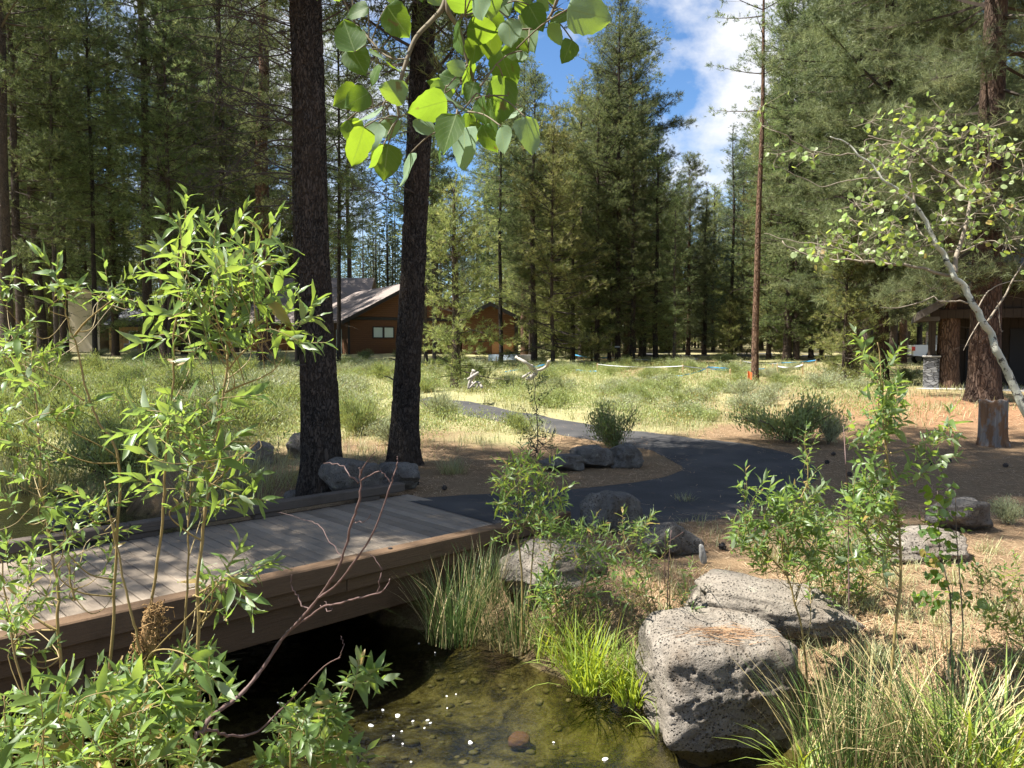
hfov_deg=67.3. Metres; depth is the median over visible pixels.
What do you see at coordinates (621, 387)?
sage bush
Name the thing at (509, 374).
sage bush
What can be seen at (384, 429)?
sage bush
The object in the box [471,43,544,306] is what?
pine tree
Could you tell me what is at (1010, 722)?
sedge clump
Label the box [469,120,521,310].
pine tree
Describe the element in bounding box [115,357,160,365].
sage bush
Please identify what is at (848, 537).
bare twig
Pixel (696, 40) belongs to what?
sky
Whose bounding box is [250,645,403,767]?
willow sprig
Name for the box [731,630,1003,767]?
rush clump
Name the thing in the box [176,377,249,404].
sage bush
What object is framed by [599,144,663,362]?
pine tree
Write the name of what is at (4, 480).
bank grass
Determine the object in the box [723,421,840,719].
willow sapling
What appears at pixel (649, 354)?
road
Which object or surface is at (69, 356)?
sage bush
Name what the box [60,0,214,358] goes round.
pine tree
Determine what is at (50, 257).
pine tree
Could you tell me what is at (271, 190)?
pine tree
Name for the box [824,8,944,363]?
pine tree
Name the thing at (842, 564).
willow shrub
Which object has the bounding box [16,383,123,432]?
sage bush
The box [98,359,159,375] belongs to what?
sage bush
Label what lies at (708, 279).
pine tree
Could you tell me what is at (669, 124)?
pine tree
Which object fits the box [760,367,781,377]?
sage bush
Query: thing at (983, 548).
bunch grass
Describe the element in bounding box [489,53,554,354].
pine tree
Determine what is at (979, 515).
boulder
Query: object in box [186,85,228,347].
pine tree
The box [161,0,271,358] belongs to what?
pine tree
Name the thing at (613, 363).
sage bush
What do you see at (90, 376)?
sage bush
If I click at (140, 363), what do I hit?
sage bush
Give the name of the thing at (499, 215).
pine tree
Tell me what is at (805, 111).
pine tree
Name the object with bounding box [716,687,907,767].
sedge clump
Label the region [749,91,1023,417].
aspen tree
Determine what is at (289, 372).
sage bush
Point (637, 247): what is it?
pine tree
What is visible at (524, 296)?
pine tree
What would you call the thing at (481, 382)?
sage bush
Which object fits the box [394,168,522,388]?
pine tree
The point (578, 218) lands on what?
pine tree
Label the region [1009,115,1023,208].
pine tree
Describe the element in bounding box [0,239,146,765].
willow sapling
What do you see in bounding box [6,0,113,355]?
pine tree
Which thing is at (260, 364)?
sage bush
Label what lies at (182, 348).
pine tree
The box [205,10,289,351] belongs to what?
pine tree
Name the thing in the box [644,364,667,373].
sage bush
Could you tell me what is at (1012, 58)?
pine tree
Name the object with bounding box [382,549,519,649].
rush clump
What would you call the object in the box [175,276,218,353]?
pine tree
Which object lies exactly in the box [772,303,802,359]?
pine tree
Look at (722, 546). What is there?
pine cone
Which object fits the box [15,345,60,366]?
sage bush
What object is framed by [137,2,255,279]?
pine tree
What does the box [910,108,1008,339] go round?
pine tree
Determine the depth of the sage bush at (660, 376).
31.98 m
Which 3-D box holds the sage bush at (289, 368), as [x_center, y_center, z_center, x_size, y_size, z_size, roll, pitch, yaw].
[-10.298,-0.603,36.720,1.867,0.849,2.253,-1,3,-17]
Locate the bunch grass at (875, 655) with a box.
[841,630,906,667]
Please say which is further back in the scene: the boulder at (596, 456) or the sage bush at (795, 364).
the sage bush at (795, 364)
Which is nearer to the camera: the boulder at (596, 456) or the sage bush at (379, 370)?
the boulder at (596, 456)
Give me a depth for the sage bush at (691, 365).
39.10 m
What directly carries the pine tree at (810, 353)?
on the ground at (588, 723)
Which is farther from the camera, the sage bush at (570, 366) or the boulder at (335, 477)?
the sage bush at (570, 366)
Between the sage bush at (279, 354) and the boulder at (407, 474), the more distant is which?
the sage bush at (279, 354)
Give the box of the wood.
[58,166,923,347]
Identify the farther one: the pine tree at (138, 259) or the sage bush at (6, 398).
the pine tree at (138, 259)
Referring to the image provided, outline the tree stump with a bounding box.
[976,398,1011,447]
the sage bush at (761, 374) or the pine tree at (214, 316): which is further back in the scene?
the pine tree at (214, 316)
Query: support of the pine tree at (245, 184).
on the ground at (588, 723)
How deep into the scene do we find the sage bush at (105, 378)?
26.89 m
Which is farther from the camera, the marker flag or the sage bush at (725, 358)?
the sage bush at (725, 358)
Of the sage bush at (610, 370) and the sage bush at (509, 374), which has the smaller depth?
the sage bush at (509, 374)
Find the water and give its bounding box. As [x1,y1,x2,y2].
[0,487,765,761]
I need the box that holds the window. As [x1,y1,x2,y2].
[372,326,393,337]
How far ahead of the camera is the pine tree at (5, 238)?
38.49 m
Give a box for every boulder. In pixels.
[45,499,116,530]
[244,440,273,464]
[283,490,295,498]
[285,432,299,458]
[318,457,383,490]
[379,462,419,489]
[499,538,605,597]
[539,453,584,470]
[569,444,614,467]
[580,490,644,534]
[609,443,643,468]
[635,606,797,766]
[636,522,703,556]
[683,569,865,640]
[866,525,968,563]
[924,497,993,529]
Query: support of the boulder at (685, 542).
on the ground at (588, 723)
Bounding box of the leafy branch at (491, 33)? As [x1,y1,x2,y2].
[333,0,612,186]
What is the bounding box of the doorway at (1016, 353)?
[965,328,1023,385]
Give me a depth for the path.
12.21 m
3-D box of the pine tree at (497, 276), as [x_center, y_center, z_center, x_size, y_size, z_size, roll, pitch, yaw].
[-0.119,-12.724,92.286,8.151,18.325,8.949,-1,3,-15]
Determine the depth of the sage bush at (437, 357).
45.22 m
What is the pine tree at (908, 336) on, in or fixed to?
on the ground at (588, 723)
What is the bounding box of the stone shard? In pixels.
[699,544,706,563]
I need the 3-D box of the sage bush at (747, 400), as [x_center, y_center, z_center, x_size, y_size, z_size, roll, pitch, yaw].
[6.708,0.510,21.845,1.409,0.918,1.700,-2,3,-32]
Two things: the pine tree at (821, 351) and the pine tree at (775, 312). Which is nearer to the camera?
the pine tree at (821, 351)
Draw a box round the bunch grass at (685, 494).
[674,491,693,501]
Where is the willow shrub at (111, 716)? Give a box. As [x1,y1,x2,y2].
[0,649,230,767]
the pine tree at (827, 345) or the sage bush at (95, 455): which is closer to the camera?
the sage bush at (95, 455)
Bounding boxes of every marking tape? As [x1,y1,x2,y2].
[598,364,676,366]
[684,366,726,368]
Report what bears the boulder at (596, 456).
on the ground at (588, 723)
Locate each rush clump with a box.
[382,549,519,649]
[441,530,525,611]
[452,561,593,655]
[613,618,649,684]
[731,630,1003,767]
[790,613,1023,767]
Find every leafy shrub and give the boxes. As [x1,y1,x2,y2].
[0,341,56,385]
[158,387,241,441]
[356,348,374,360]
[896,363,921,383]
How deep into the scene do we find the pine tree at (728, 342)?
53.48 m
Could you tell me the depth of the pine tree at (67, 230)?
71.76 m
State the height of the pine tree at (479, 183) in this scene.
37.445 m
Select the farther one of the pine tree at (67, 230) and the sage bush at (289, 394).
the pine tree at (67, 230)
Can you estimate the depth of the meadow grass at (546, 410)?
21.50 m
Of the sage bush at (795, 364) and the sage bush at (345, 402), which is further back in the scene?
the sage bush at (795, 364)
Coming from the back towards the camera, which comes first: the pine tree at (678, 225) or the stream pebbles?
the pine tree at (678, 225)
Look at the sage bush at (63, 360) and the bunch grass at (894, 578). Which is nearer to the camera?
the bunch grass at (894, 578)
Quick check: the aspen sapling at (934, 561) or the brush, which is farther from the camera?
the brush
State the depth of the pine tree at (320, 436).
11.22 m
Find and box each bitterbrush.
[3,373,104,427]
[78,381,187,434]
[227,384,295,428]
[339,388,390,434]
[494,407,550,432]
[715,383,855,442]
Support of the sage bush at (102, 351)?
on the ground at (588, 723)
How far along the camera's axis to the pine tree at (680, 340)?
69.61 m
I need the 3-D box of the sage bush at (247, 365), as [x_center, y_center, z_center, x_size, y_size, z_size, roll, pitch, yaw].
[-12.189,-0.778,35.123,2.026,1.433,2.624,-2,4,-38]
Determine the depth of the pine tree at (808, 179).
81.80 m
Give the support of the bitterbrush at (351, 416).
on the ground at (588, 723)
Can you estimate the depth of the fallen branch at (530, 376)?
29.01 m
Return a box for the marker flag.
[747,371,751,379]
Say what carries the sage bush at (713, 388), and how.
on the ground at (588, 723)
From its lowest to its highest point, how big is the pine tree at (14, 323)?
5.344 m
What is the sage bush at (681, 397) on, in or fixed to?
on the ground at (588, 723)
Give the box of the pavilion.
[911,226,1023,391]
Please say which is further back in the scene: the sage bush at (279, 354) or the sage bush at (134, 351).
the sage bush at (134, 351)
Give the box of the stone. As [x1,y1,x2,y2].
[508,731,529,748]
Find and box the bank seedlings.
[585,503,1023,767]
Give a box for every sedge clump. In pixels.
[513,591,617,668]
[523,599,641,696]
[580,632,656,708]
[625,699,659,735]
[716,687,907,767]
[858,635,1023,767]
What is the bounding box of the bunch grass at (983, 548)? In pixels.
[970,538,1007,554]
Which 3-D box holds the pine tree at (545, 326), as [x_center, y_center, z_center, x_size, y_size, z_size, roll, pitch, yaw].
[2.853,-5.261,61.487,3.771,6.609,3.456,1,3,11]
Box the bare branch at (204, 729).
[193,452,397,739]
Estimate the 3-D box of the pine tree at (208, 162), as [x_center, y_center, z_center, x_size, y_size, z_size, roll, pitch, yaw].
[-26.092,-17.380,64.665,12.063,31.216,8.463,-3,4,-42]
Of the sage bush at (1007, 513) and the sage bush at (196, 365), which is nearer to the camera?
the sage bush at (1007, 513)
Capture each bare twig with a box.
[664,530,682,607]
[843,426,849,615]
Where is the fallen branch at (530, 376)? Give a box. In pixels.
[515,355,550,381]
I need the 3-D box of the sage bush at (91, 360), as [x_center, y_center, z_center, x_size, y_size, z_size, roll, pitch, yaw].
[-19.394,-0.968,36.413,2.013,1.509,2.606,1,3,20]
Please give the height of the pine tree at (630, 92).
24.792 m
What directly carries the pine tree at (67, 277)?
on the ground at (588, 723)
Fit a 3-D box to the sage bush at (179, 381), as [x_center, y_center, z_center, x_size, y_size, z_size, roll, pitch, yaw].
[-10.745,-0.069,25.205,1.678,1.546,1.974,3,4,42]
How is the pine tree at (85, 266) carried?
on the ground at (588, 723)
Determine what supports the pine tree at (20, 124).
on the ground at (588, 723)
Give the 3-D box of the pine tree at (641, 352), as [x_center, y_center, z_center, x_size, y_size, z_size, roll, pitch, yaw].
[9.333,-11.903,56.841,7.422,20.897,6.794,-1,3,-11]
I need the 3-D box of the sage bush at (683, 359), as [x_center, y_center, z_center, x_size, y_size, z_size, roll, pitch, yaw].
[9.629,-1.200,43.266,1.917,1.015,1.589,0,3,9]
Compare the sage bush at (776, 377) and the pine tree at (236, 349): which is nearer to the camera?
the sage bush at (776, 377)
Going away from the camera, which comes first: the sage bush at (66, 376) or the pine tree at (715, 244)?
the sage bush at (66, 376)
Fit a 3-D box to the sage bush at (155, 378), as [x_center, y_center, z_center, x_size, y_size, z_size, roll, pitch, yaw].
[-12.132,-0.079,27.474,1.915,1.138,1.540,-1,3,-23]
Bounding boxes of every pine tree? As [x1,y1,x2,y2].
[0,0,92,362]
[0,0,117,358]
[0,0,196,330]
[0,9,49,349]
[0,296,39,351]
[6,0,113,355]
[6,9,57,183]
[7,0,88,358]
[7,0,137,360]
[10,0,105,350]
[11,61,81,352]
[11,69,77,302]
[11,194,71,342]
[25,260,74,355]
[25,304,36,356]
[27,0,157,358]
[34,236,77,337]
[47,21,106,286]
[49,0,157,355]
[52,16,136,285]
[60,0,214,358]
[67,200,137,288]
[72,173,122,283]
[74,22,138,280]
[75,0,408,496]
[78,143,141,286]
[82,0,215,357]
[94,86,152,287]
[96,0,229,358]
[118,85,190,300]
[119,159,211,351]
[125,1,237,354]
[126,0,249,355]
[129,9,254,325]
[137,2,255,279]
[150,1,253,341]
[151,140,203,349]
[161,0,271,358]
[163,0,292,364]
[172,0,275,351]
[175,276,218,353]
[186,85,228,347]
[187,298,218,358]
[200,50,280,318]
[200,68,283,327]
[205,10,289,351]
[225,0,345,362]
[234,66,286,349]
[237,4,292,262]
[239,209,288,334]
[255,161,292,285]
[272,0,400,362]
[272,100,340,277]
[275,0,568,465]
[276,216,336,273]
[279,69,356,261]
[323,11,385,277]
[373,11,475,362]
[382,1,468,367]
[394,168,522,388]
[427,145,463,296]
[457,67,513,303]
[459,74,528,363]
[464,105,564,333]
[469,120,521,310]
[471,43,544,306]
[476,97,623,362]
[486,215,520,333]
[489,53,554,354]
[494,56,577,362]
[497,151,547,354]
[502,141,604,352]
[503,160,545,353]
[507,73,654,359]
[509,122,575,347]
[516,135,629,362]
[536,287,564,353]
[540,105,622,340]
[546,101,571,313]
[547,155,621,342]
[553,57,642,362]
[559,0,680,361]
[564,79,667,362]
[568,278,613,360]
[571,0,698,357]
[584,66,624,334]
[585,71,658,295]
[593,287,636,356]
[596,116,679,352]
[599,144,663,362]
[621,78,688,356]
[622,126,693,360]
[636,167,696,342]
[637,90,681,351]
[637,207,702,351]
[646,192,686,345]
[649,304,680,359]
[652,151,723,354]
[652,191,704,360]
[668,180,696,348]
[668,187,711,350]
[683,183,750,351]
[685,181,726,354]
[685,307,719,348]
[686,207,727,339]
[693,227,723,348]
[702,0,818,382]
[704,122,754,355]
[707,197,740,332]
[707,294,745,358]
[709,134,770,351]
[709,152,765,348]
[714,104,818,349]
[714,157,828,358]
[715,320,727,350]
[716,204,751,350]
[716,206,729,336]
[729,51,785,347]
[730,0,842,360]
[730,0,846,360]
[731,66,831,348]
[734,175,779,341]
[745,0,969,374]
[751,0,1023,384]
[759,0,974,370]
[760,137,818,352]
[760,199,842,357]
[763,251,817,348]
[767,13,849,359]
[768,15,839,349]
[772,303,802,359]
[793,210,906,384]
[805,4,850,350]
[810,0,914,360]
[812,0,1023,387]
[813,277,873,341]
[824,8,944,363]
[830,0,1023,402]
[833,67,943,364]
[865,7,948,344]
[898,300,937,337]
[908,7,966,344]
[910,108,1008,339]
[910,312,923,344]
[926,1,977,342]
[964,0,1020,205]
[1003,13,1023,218]
[1003,58,1023,214]
[1003,60,1022,217]
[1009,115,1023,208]
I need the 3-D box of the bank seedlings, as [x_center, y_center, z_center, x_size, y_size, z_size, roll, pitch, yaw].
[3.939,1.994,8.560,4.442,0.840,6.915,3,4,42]
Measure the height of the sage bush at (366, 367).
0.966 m
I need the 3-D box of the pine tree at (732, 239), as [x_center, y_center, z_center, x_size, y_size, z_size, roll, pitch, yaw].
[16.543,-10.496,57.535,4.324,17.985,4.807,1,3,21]
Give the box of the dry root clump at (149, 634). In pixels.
[128,598,174,666]
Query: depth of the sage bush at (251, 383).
22.28 m
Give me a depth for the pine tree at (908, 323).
64.28 m
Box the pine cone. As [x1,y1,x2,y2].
[718,542,726,549]
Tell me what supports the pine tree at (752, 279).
on the ground at (588, 723)
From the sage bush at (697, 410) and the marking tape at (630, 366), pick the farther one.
the marking tape at (630, 366)
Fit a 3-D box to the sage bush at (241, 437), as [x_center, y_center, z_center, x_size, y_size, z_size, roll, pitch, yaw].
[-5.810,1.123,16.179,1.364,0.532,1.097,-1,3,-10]
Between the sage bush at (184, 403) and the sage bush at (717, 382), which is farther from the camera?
the sage bush at (717, 382)
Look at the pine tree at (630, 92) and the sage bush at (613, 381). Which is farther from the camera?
the pine tree at (630, 92)
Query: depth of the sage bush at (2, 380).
23.81 m
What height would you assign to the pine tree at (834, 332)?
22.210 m
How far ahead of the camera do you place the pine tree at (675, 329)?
46.63 m
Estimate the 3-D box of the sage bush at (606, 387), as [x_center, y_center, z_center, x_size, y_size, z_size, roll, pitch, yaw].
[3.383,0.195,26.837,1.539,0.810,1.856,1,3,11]
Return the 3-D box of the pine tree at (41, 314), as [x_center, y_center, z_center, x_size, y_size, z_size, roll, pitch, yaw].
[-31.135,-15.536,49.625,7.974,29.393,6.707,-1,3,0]
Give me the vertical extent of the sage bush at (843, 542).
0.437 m
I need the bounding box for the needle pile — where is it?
[665,620,779,645]
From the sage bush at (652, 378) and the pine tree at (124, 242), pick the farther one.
the pine tree at (124, 242)
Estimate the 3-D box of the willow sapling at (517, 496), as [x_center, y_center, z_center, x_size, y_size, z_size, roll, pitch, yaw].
[0.130,1.529,7.135,0.841,2.075,0.738,-1,3,-21]
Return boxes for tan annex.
[102,308,158,351]
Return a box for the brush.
[0,354,935,508]
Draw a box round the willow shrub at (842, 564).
[778,499,906,607]
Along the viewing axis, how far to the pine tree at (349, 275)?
94.22 m
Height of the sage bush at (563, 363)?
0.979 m
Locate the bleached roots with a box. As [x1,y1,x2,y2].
[467,369,482,388]
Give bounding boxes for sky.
[57,0,1023,309]
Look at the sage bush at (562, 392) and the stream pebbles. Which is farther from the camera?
the sage bush at (562, 392)
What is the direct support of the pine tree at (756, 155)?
on the ground at (588, 723)
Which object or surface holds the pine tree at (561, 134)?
on the ground at (588, 723)
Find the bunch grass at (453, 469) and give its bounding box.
[432,454,471,475]
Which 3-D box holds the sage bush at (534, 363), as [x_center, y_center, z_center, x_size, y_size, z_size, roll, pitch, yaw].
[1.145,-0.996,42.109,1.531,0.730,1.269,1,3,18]
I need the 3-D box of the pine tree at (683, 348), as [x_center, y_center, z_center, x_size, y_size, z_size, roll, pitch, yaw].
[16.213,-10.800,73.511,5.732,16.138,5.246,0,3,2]
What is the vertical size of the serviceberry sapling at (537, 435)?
1.752 m
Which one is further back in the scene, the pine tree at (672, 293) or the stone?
the pine tree at (672, 293)
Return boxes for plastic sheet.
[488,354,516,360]
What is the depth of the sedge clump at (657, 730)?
5.91 m
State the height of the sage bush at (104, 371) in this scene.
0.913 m
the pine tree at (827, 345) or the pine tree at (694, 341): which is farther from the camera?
the pine tree at (694, 341)
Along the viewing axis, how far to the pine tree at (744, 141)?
72.99 m
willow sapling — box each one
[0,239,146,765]
[89,183,337,767]
[262,419,291,462]
[484,437,575,656]
[524,507,613,663]
[599,504,703,629]
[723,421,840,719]
[833,323,972,766]
[961,549,1023,690]
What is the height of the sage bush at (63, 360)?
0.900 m
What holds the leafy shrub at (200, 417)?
on the ground at (588, 723)
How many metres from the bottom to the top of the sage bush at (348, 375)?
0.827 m
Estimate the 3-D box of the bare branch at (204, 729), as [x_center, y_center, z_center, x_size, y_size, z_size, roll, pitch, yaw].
[-0.587,1.048,2.210,0.583,1.750,0.231,0,3,3]
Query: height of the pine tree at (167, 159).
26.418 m
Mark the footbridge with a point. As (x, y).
(407, 536)
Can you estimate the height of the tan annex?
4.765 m
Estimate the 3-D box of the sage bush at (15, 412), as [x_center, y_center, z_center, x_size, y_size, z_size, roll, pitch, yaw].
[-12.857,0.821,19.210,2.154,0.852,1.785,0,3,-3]
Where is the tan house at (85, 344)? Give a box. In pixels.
[67,284,141,351]
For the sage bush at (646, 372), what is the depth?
34.12 m
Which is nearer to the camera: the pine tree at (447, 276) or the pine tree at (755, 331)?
the pine tree at (755, 331)
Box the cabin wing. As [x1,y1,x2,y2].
[462,302,520,354]
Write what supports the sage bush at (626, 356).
on the ground at (588, 723)
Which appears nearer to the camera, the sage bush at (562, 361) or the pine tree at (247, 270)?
the sage bush at (562, 361)
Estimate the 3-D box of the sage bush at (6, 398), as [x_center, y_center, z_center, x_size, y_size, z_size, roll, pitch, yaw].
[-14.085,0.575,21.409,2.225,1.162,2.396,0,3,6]
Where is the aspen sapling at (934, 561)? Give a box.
[910,459,991,683]
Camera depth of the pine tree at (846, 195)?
51.54 m
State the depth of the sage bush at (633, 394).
24.15 m
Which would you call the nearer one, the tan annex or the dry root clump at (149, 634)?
the dry root clump at (149, 634)
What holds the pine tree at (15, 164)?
on the ground at (588, 723)
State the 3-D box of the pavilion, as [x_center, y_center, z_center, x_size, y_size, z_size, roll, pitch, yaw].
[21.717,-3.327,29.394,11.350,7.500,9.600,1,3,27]
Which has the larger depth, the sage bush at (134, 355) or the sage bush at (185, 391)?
the sage bush at (134, 355)
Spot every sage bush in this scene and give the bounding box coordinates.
[0,360,30,391]
[0,385,33,405]
[0,410,39,429]
[0,416,60,457]
[2,404,30,422]
[4,386,28,399]
[5,413,186,479]
[11,355,44,379]
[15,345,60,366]
[15,359,99,397]
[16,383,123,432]
[30,367,87,380]
[49,410,204,456]
[51,363,68,370]
[53,355,73,364]
[53,378,138,409]
[55,413,135,439]
[57,365,104,377]
[63,373,103,392]
[64,350,75,360]
[75,348,129,372]
[78,372,176,404]
[84,372,117,383]
[88,371,120,389]
[89,364,128,376]
[90,348,109,355]
[95,370,132,381]
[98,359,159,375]
[106,363,160,378]
[107,371,159,389]
[109,353,145,363]
[114,362,152,382]
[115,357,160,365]
[115,368,153,381]
[120,356,160,369]
[121,351,142,357]
[122,347,143,354]
[133,349,172,371]
[138,362,179,381]
[143,367,189,387]
[154,364,214,399]
[157,365,238,386]
[163,357,217,371]
[164,392,200,406]
[175,384,209,397]
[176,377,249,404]
[184,390,293,434]
[195,353,221,363]
[195,388,249,405]
[196,362,243,376]
[198,362,224,372]
[201,361,230,366]
[206,364,291,391]
[207,426,261,444]
[219,352,270,376]
[220,395,287,406]
[225,374,277,398]
[227,397,299,426]
[235,368,294,383]
[237,375,299,409]
[243,359,271,368]
[255,362,299,379]
[265,348,289,363]
[272,355,299,370]
[277,364,298,376]
[289,391,377,417]
[336,353,371,366]
[336,359,359,368]
[336,362,365,373]
[337,365,369,375]
[337,370,372,380]
[337,372,379,390]
[338,375,366,396]
[339,386,388,406]
[350,356,386,364]
[355,360,374,375]
[356,358,394,379]
[357,416,427,444]
[368,356,394,368]
[384,373,393,386]
[420,370,447,392]
[420,383,462,418]
[423,364,445,374]
[429,353,450,364]
[441,372,484,384]
[450,355,484,370]
[458,377,485,390]
[473,377,491,388]
[480,363,503,373]
[496,375,518,382]
[505,372,523,378]
[516,365,536,372]
[519,361,542,367]
[524,385,580,408]
[536,363,571,378]
[537,355,548,360]
[545,357,567,366]
[545,375,578,389]
[550,359,585,370]
[552,363,580,372]
[581,395,641,447]
[588,380,630,395]
[592,393,638,409]
[601,376,632,387]
[603,366,619,374]
[605,361,629,371]
[607,382,642,396]
[617,354,637,369]
[618,390,642,402]
[621,351,637,358]
[629,382,671,401]
[631,374,662,384]
[633,366,660,379]
[633,378,657,386]
[638,356,661,361]
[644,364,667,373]
[645,395,724,415]
[646,374,687,393]
[647,357,666,365]
[654,374,682,383]
[659,356,689,371]
[661,369,679,375]
[665,384,720,399]
[667,355,700,367]
[668,388,696,403]
[675,401,728,420]
[683,359,708,371]
[702,376,743,389]
[702,381,725,393]
[709,351,742,361]
[717,359,747,372]
[719,370,763,381]
[719,386,735,393]
[719,389,779,411]
[723,378,761,395]
[727,360,750,373]
[746,367,780,376]
[748,382,800,405]
[759,372,796,384]
[759,381,789,390]
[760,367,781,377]
[770,362,796,372]
[783,361,805,369]
[800,346,818,352]
[800,365,850,387]
[806,410,849,443]
[819,365,854,373]
[825,353,841,361]
[829,532,866,555]
[838,376,871,388]
[987,494,1023,525]
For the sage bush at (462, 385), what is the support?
on the ground at (588, 723)
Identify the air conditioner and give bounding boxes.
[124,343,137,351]
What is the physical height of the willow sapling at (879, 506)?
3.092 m
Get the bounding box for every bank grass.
[0,439,84,496]
[165,446,299,501]
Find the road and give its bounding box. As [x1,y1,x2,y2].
[646,353,897,355]
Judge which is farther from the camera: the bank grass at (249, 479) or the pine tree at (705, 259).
the pine tree at (705, 259)
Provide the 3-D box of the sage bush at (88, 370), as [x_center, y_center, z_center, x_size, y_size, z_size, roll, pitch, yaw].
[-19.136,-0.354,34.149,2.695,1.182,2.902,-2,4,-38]
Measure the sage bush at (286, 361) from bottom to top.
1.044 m
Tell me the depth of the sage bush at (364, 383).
29.17 m
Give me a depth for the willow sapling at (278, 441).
13.65 m
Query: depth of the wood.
110.83 m
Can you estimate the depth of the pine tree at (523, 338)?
56.52 m
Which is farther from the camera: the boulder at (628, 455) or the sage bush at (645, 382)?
the sage bush at (645, 382)
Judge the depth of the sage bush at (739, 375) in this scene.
32.76 m
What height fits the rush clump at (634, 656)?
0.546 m
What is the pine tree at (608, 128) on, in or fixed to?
on the ground at (588, 723)
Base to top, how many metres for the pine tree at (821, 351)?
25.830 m
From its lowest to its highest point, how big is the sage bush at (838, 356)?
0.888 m
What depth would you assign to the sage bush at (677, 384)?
26.67 m
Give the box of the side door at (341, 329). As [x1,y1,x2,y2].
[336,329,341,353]
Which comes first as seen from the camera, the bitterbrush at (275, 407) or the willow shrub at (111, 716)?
the willow shrub at (111, 716)
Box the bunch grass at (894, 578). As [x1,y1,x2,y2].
[862,559,918,589]
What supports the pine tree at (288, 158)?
on the ground at (588, 723)
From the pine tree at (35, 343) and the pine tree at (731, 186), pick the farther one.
the pine tree at (731, 186)
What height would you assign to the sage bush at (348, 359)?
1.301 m
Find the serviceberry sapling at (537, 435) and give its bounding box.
[518,367,560,457]
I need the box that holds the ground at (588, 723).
[0,337,1023,767]
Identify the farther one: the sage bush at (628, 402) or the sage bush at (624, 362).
the sage bush at (624, 362)
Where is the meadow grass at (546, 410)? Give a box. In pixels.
[1,359,1023,500]
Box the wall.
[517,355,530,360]
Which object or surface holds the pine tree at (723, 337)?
on the ground at (588, 723)
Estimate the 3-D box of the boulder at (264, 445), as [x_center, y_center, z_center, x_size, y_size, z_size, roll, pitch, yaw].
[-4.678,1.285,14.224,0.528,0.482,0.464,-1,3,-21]
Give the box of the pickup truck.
[897,335,937,362]
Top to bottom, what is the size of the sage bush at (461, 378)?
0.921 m
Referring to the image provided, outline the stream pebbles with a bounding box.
[236,626,765,767]
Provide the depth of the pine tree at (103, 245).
86.19 m
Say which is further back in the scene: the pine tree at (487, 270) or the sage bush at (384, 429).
the pine tree at (487, 270)
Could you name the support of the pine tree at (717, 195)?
on the ground at (588, 723)
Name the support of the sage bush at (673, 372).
on the ground at (588, 723)
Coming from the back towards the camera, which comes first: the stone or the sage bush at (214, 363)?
the sage bush at (214, 363)
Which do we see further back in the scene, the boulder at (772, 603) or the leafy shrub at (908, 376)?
the leafy shrub at (908, 376)
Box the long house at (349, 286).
[249,278,375,350]
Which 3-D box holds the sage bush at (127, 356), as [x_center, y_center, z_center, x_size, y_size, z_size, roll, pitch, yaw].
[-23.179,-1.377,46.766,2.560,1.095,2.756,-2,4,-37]
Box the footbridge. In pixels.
[0,482,570,716]
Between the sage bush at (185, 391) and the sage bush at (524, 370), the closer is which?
the sage bush at (185, 391)
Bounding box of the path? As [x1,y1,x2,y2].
[406,397,819,526]
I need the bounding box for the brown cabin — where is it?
[293,284,462,353]
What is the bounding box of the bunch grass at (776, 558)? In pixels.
[758,541,782,563]
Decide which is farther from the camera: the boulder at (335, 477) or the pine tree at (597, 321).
the pine tree at (597, 321)
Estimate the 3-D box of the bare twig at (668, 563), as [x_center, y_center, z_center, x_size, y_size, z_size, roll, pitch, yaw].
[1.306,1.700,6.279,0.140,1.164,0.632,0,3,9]
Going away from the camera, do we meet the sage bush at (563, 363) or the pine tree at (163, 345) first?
the sage bush at (563, 363)
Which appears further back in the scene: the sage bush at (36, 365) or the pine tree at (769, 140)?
the pine tree at (769, 140)
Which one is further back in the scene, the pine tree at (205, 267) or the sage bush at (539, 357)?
the pine tree at (205, 267)
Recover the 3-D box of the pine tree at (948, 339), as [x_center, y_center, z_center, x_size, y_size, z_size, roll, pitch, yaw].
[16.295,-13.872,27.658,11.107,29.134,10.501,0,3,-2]
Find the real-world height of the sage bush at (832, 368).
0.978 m
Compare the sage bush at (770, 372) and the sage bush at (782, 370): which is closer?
the sage bush at (770, 372)
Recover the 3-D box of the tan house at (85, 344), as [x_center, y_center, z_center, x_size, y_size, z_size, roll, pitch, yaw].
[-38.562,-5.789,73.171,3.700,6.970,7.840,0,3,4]
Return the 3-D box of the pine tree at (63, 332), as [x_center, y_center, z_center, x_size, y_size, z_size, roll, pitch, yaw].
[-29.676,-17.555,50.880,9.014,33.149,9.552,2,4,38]
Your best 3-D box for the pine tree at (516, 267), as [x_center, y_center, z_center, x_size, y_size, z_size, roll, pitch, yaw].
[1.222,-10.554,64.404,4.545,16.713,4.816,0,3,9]
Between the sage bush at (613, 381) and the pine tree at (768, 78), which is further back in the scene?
the pine tree at (768, 78)
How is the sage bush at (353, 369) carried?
on the ground at (588, 723)
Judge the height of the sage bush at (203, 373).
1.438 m
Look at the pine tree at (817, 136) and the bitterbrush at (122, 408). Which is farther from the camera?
the pine tree at (817, 136)
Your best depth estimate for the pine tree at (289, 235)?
90.84 m
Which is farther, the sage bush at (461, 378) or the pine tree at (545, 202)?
the pine tree at (545, 202)

